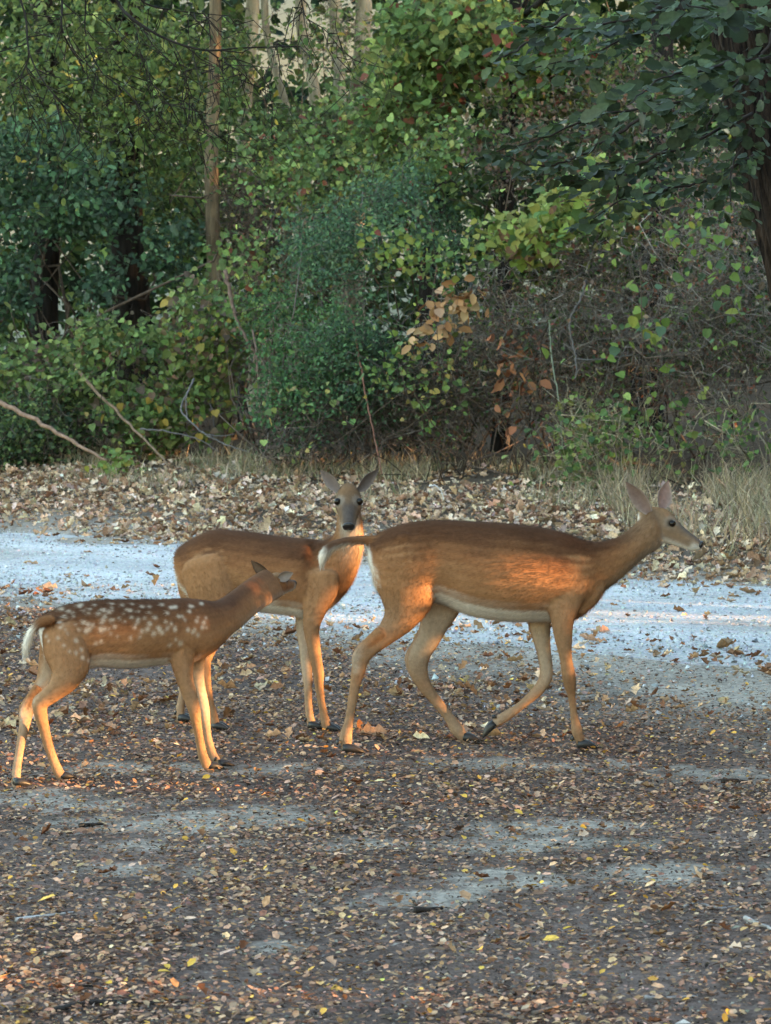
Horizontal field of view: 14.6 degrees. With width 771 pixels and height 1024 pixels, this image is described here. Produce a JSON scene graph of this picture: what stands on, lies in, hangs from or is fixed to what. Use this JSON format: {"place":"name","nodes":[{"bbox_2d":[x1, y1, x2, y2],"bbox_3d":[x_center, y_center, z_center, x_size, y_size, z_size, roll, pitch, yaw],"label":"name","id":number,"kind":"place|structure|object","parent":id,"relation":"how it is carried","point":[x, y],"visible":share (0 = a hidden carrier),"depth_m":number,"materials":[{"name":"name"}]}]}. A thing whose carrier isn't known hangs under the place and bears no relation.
{"place":"outdoors","nodes":[
{"label":"outdoors","id":0,"kind":"place"},
{"bbox_2d":[0,311,770,1023],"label":"ground","id":1,"kind":"structure","parent":0,"point":[756,683],"depth_m":9.29,"materials":[{"name":"soil"}]},
{"bbox_2d":[0,259,35,429],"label":"vine thicket","id":2,"kind":"object","parent":1,"relation":"on","point":[8,305],"visible":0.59,"depth_m":30.03,"materials":[{"name":"green plant"}]},
{"bbox_2d":[14,911,74,921],"bbox_3d":[-0.897,1.062,7.903,0.197,0.015,0.015,-3,5,-44],"label":"stick","id":3,"kind":"object","parent":1,"relation":"on","point":[37,916],"visible":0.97,"depth_m":7.88,"materials":[{"name":"wood"}]},
{"bbox_2d":[29,0,62,430],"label":"tree","id":4,"kind":"object","parent":1,"relation":"on","point":[50,310],"visible":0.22,"depth_m":31.78,"materials":[{"name":"brown plant"}]},
{"bbox_2d":[0,400,108,461],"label":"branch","id":5,"kind":"object","parent":1,"relation":"on","point":[28,416],"visible":1,"depth_m":27.80,"materials":[{"name":"brown plant"}]},
{"bbox_2d":[0,369,124,470],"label":"bush","id":6,"kind":"object","parent":1,"relation":"on","point":[28,431],"visible":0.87,"depth_m":28.61,"materials":[{"name":"green plant"}]},
{"bbox_2d":[78,823,103,827],"bbox_3d":[-0.915,0.976,9.382,0.095,0.016,0.022,-2,4,-35],"label":"stick","id":7,"kind":"object","parent":1,"relation":"on","point":[90,824],"visible":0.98,"depth_m":9.37,"materials":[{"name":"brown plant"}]},
{"bbox_2d":[0,103,221,447],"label":"oak sapling","id":8,"kind":"object","parent":1,"relation":"on","point":[98,205],"visible":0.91,"depth_m":30.27,"materials":[{"name":"green plant"}]},
{"bbox_2d":[84,434,146,476],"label":"creeping vine","id":9,"kind":"object","parent":1,"relation":"on","point":[125,461],"visible":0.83,"depth_m":27.18,"materials":[{"name":"green plant"}]},
{"bbox_2d":[53,984,182,1011],"bbox_3d":[-0.648,1.128,7.013,0.304,0.017,0.271,-1,4,-16],"label":"stick","id":10,"kind":"object","parent":1,"relation":"on","point":[69,1005],"visible":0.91,"depth_m":6.92,"materials":[{"name":"wood"}]},
{"bbox_2d":[73,363,172,468],"bbox_3d":[-2.521,-0.910,28.156,0.159,0.960,1.585,-3,4,-40],"label":"branch","id":11,"kind":"object","parent":1,"relation":"on","point":[93,388],"visible":0.97,"depth_m":28.10,"materials":[{"name":"brown wood"}]},
{"bbox_2d":[0,0,269,443],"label":"sapling thicket","id":12,"kind":"object","parent":1,"relation":"on","point":[93,26],"visible":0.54,"depth_m":31.22,"materials":[{"name":"green plant"}]},
{"bbox_2d":[104,0,169,424],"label":"tree","id":13,"kind":"object","parent":1,"relation":"on","point":[137,287],"visible":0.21,"depth_m":32.18,"materials":[{"name":"brown plant"}]},
{"bbox_2d":[0,266,274,466],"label":"ivy mound","id":14,"kind":"object","parent":1,"relation":"on","point":[178,359],"visible":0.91,"depth_m":28.59,"materials":[{"name":"green plant"}]},
{"bbox_2d":[8,561,296,788],"bbox_3d":[-0.710,0.568,10.697,0.399,0.718,1.574,3,5,40],"label":"fawn","id":15,"kind":"object","parent":1,"relation":"on","point":[185,637],"visible":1,"depth_m":10.39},
{"bbox_2d":[140,378,249,452],"bbox_3d":[-1.678,-0.881,27.333,1.030,0.673,0.495,1,4,11],"label":"dead branch","id":16,"kind":"object","parent":1,"relation":"on","point":[185,398],"visible":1,"depth_m":27.21,"materials":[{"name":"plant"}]},
{"bbox_2d":[0,0,412,217],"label":"elm tree","id":17,"kind":"object","parent":1,"relation":"on","point":[214,140],"visible":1,"depth_m":13.81,"materials":[{"name":"green plant"}]},
{"bbox_2d":[204,0,237,440],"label":"tree","id":18,"kind":"object","parent":1,"relation":"on","point":[211,224],"visible":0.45,"depth_m":30.45,"materials":[{"name":"brown plant"}]},
{"bbox_2d":[177,136,313,438],"bbox_3d":[-1.384,-2.044,30.417,1.469,3.542,2.779,0,3,0],"label":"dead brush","id":19,"kind":"object","parent":1,"relation":"on","point":[257,224],"visible":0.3,"depth_m":30.66,"materials":[{"name":"green plant"}]},
{"bbox_2d":[223,269,269,467],"bbox_3d":[-1.155,-1.257,27.123,0.221,1.888,1.127,-2,4,-26],"label":"thin stem","id":20,"kind":"object","parent":1,"relation":"on","point":[226,282],"visible":0.74,"depth_m":27.45,"materials":[{"name":"brown plant"}]},
{"bbox_2d":[236,0,268,414],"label":"bleached tree","id":21,"kind":"object","parent":1,"relation":"on","point":[253,5],"visible":0.21,"depth_m":33.40,"materials":[{"name":"beige plant"}]},
{"bbox_2d":[173,469,378,732],"bbox_3d":[-0.449,0.345,11.659,0.856,1.035,0.352,1,4,20],"label":"doe","id":22,"kind":"object","parent":1,"relation":"on","point":[214,564],"visible":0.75,"depth_m":11.56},
{"bbox_2d":[261,0,294,408],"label":"bleached tree","id":23,"kind":"object","parent":1,"relation":"on","point":[264,14],"visible":0.23,"depth_m":33.66,"materials":[{"name":"beige plant"}]},
{"bbox_2d":[156,17,448,432],"bbox_3d":[-0.723,-3.063,32.379,4.526,4.668,3.269,3,5,44],"label":"sapling thicket","id":24,"kind":"object","parent":1,"relation":"on","point":[293,109],"visible":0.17,"depth_m":32.05,"materials":[{"name":"green plant"}]},
{"bbox_2d":[176,0,430,426],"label":"leafy spray","id":25,"kind":"object","parent":24,"relation":"attached to","point":[339,27],"visible":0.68,"depth_m":31.51,"materials":[{"name":"green plant"}]},
{"bbox_2d":[290,0,320,405],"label":"bleached tree","id":26,"kind":"object","parent":1,"relation":"on","point":[315,83],"visible":0.27,"depth_m":34.37,"materials":[{"name":"beige plant"}]},
{"bbox_2d":[225,269,401,475],"bbox_3d":[-0.642,-1.240,26.902,1.630,1.896,1.979,0,3,0],"label":"fern sapling","id":27,"kind":"object","parent":1,"relation":"on","point":[275,336],"visible":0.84,"depth_m":26.64,"materials":[{"name":"green plant"}]},
{"bbox_2d":[326,0,347,410],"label":"bleached tree","id":28,"kind":"object","parent":1,"relation":"on","point":[335,82],"visible":0.2,"depth_m":33.48,"materials":[{"name":"beige plant"}]},
{"bbox_2d":[189,62,510,452],"bbox_3d":[-0.352,-2.315,28.050,3.037,4.032,5.387,0,3,0],"label":"climbing vine","id":29,"kind":"object","parent":1,"relation":"on","point":[320,153],"visible":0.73,"depth_m":28.41,"materials":[{"name":"green plant"}]},
{"bbox_2d":[346,0,371,403],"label":"bleached tree","id":30,"kind":"object","parent":1,"relation":"on","point":[366,5],"visible":0.11,"depth_m":33.63,"materials":[{"name":"beige plant"}]},
{"bbox_2d":[349,305,382,473],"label":"thin stem","id":31,"kind":"object","parent":1,"relation":"on","point":[365,394],"visible":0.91,"depth_m":25.94,"materials":[{"name":"brown plant"}]},
{"bbox_2d":[261,119,490,463],"bbox_3d":[-0.029,-1.842,26.945,2.199,3.398,2.807,0,3,0],"label":"cedar shrub","id":32,"kind":"object","parent":1,"relation":"on","point":[341,253],"visible":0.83,"depth_m":26.66,"materials":[{"name":"green plant"}]},
{"bbox_2d":[221,298,544,479],"bbox_3d":[-0.001,-1.023,26.723,2.887,1.785,2.115,0,3,0],"label":"shaded brush","id":33,"kind":"object","parent":1,"relation":"on","point":[316,449],"visible":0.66,"depth_m":26.42,"materials":[{"name":"green plant"}]},
{"bbox_2d":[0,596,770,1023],"bbox_3d":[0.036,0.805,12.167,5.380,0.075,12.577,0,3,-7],"label":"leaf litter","id":34,"kind":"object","parent":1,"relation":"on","point":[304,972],"visible":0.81,"depth_m":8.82,"materials":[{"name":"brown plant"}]},
{"bbox_2d":[0,444,770,585],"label":"leaf litter","id":35,"kind":"object","parent":1,"relation":"on","point":[507,503],"visible":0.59,"depth_m":23.74,"materials":[{"name":"brown plant"}]},
{"bbox_2d":[0,0,770,412],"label":"woodland","id":36,"kind":"object","parent":1,"relation":"on","point":[234,6],"visible":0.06,"depth_m":36.48,"materials":[{"name":"green plant"}]},
{"bbox_2d":[0,586,770,742],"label":"leaf litter","id":37,"kind":"object","parent":1,"relation":"on","point":[378,730],"visible":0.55,"depth_m":12.84,"materials":[{"name":"brown plant"}]},
{"bbox_2d":[0,426,770,520],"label":"dry grass","id":38,"kind":"structure","parent":1,"relation":"on","point":[242,460],"depth_m":26.14,"materials":[{"name":"beige plant"}]},
{"bbox_2d":[0,526,770,671],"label":"leaf litter","id":39,"kind":"object","parent":1,"relation":"on","point":[47,587],"visible":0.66,"depth_m":16.11,"materials":[{"name":"brown plant"}]},
{"bbox_2d":[236,221,554,483],"bbox_3d":[0.055,-1.309,25.543,2.758,2.370,1.451,1,4,12],"label":"climbing vine","id":40,"kind":"object","parent":1,"relation":"on","point":[423,371],"visible":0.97,"depth_m":25.60,"materials":[{"name":"green plant"}]},
{"bbox_2d":[383,0,447,424],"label":"tree","id":41,"kind":"object","parent":1,"relation":"on","point":[424,292],"visible":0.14,"depth_m":30.79,"materials":[{"name":"brown plant"}]},
{"bbox_2d":[414,906,443,913],"bbox_3d":[0.115,1.066,8.057,0.093,0.019,0.019,-2,4,-26],"label":"stick","id":42,"kind":"object","parent":1,"relation":"on","point":[420,909],"visible":1,"depth_m":8.05,"materials":[{"name":"wood"}]},
{"bbox_2d":[429,485,443,499],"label":"twig","id":43,"kind":"object","parent":1,"relation":"on","point":[438,488],"visible":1,"depth_m":22.93,"materials":[{"name":"beige wood"}]},
{"bbox_2d":[381,274,515,480],"bbox_3d":[0.481,-1.076,25.533,1.130,1.883,0.925,-2,4,-32],"label":"dead leaf spray","id":44,"kind":"object","parent":1,"relation":"on","point":[437,312],"visible":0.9,"depth_m":25.34,"materials":[{"name":"brown plant"}]},
{"bbox_2d":[332,0,652,451],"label":"vine thicket","id":45,"kind":"object","parent":1,"relation":"on","point":[432,50],"visible":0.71,"depth_m":27.51,"materials":[{"name":"green plant"}]},
{"bbox_2d":[317,481,703,754],"bbox_3d":[0.459,0.393,11.100,1.430,1.022,0.391,0,3,0],"label":"doe","id":46,"kind":"object","parent":1,"relation":"on","point":[435,578],"visible":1,"depth_m":10.97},
{"bbox_2d":[490,0,544,451],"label":"tree","id":47,"kind":"object","parent":1,"relation":"on","point":[498,445],"visible":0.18,"depth_m":27.43,"materials":[{"name":"brown plant"}]},
{"bbox_2d":[531,999,590,1014],"bbox_3d":[0.401,1.135,6.893,0.018,0.012,0.202,3,5,43],"label":"stick","id":48,"kind":"object","parent":1,"relation":"on","point":[538,1012],"visible":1,"depth_m":6.88,"materials":[{"name":"wood"}]},
{"bbox_2d":[460,149,671,479],"bbox_3d":[1.493,-1.633,25.080,1.720,2.831,1.615,1,4,21],"label":"greenbrier vine","id":49,"kind":"object","parent":1,"relation":"on","point":[523,241],"visible":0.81,"depth_m":24.98,"materials":[{"name":"green plant"}]},
{"bbox_2d":[486,320,551,476],"bbox_3d":[1.084,-0.927,25.265,0.471,1.386,0.788,-2,4,-29],"label":"dead leaf spray","id":50,"kind":"object","parent":49,"relation":"attached to","point":[499,385],"visible":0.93,"depth_m":25.24,"materials":[{"name":"brown plant"}]},
{"bbox_2d":[379,163,770,475],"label":"vine curtain","id":51,"kind":"object","parent":1,"relation":"on","point":[704,301],"visible":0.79,"depth_m":25.29,"materials":[{"name":"grey plant"}]},
{"bbox_2d":[548,320,563,459],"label":"thin stem","id":52,"kind":"object","parent":51,"relation":"attached to","point":[554,373],"visible":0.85,"depth_m":24.86,"materials":[{"name":"grey plant"}]},
{"bbox_2d":[568,280,649,379],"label":"dead branch","id":53,"kind":"object","parent":51,"relation":"attached to","point":[573,312],"visible":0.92,"depth_m":24.86,"materials":[{"name":"wood"}]},
{"bbox_2d":[433,0,770,457],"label":"vine thicket","id":54,"kind":"object","parent":1,"relation":"on","point":[544,121],"visible":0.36,"depth_m":26.58,"materials":[{"name":"green plant"}]},
{"bbox_2d":[456,0,770,300],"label":"oak tree","id":55,"kind":"object","parent":1,"relation":"on","point":[739,50],"visible":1,"depth_m":10.83,"materials":[{"name":"green plant"}]},
{"bbox_2d":[502,359,770,491],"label":"creeping vine","id":56,"kind":"object","parent":1,"relation":"on","point":[617,421],"visible":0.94,"depth_m":24.12,"materials":[{"name":"green plant"}]},
{"bbox_2d":[541,144,770,485],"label":"greenbrier vine","id":57,"kind":"object","parent":1,"relation":"on","point":[639,314],"visible":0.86,"depth_m":23.88,"materials":[{"name":"green plant"}]},
{"bbox_2d":[625,0,691,431],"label":"tree","id":58,"kind":"object","parent":1,"relation":"on","point":[670,47],"visible":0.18,"depth_m":28.86,"materials":[{"name":"brown plant"}]},
{"bbox_2d":[644,995,697,999],"bbox_3d":[0.666,1.129,6.977,0.127,0.012,0.020,-1,3,-8],"label":"stick","id":59,"kind":"object","parent":1,"relation":"on","point":[647,997],"visible":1,"depth_m":6.97,"materials":[{"name":"grey wood"}]},
{"bbox_2d":[580,435,770,564],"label":"dry grass","id":60,"kind":"structure","parent":1,"relation":"on","point":[743,505],"depth_m":21.46,"materials":[{"name":"beige plant"}]},
{"bbox_2d":[683,902,739,908],"bbox_3d":[0.871,1.052,7.997,0.142,0.010,0.057,1,4,22],"label":"stick","id":61,"kind":"object","parent":1,"relation":"on","point":[702,904],"visible":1,"depth_m":8.00,"materials":[{"name":"wood"}]},
{"bbox_2d":[721,778,752,783],"bbox_3d":[1.204,0.921,10.282,0.109,0.018,0.042,0,3,5],"label":"stick","id":62,"kind":"object","parent":1,"relation":"on","point":[728,780],"visible":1,"depth_m":10.28,"materials":[{"name":"grey wood"}]},
{"bbox_2d":[738,240,770,421],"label":"vine thicket","id":63,"kind":"object","parent":1,"relation":"on","point":[763,419],"visible":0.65,"depth_m":23.62,"materials":[{"name":"green plant"}]},
{"bbox_2d":[743,915,770,929],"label":"stick","id":64,"kind":"object","parent":1,"relation":"on","point":[745,918],"visible":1,"depth_m":7.76,"materials":[{"name":"grey wood"}]},
{"bbox_2d":[0,529,770,744],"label":"gravel track","id":65,"kind":"structure","parent":0,"point":[124,563],"depth_m":16.94,"materials":[{"name":"grey gravel"}]},
{"bbox_2d":[0,0,770,349],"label":"meadow slope","id":66,"kind":"structure","parent":0,"point":[282,14],"depth_m":84.30,"materials":[{"name":"beige plant"}]}
]}

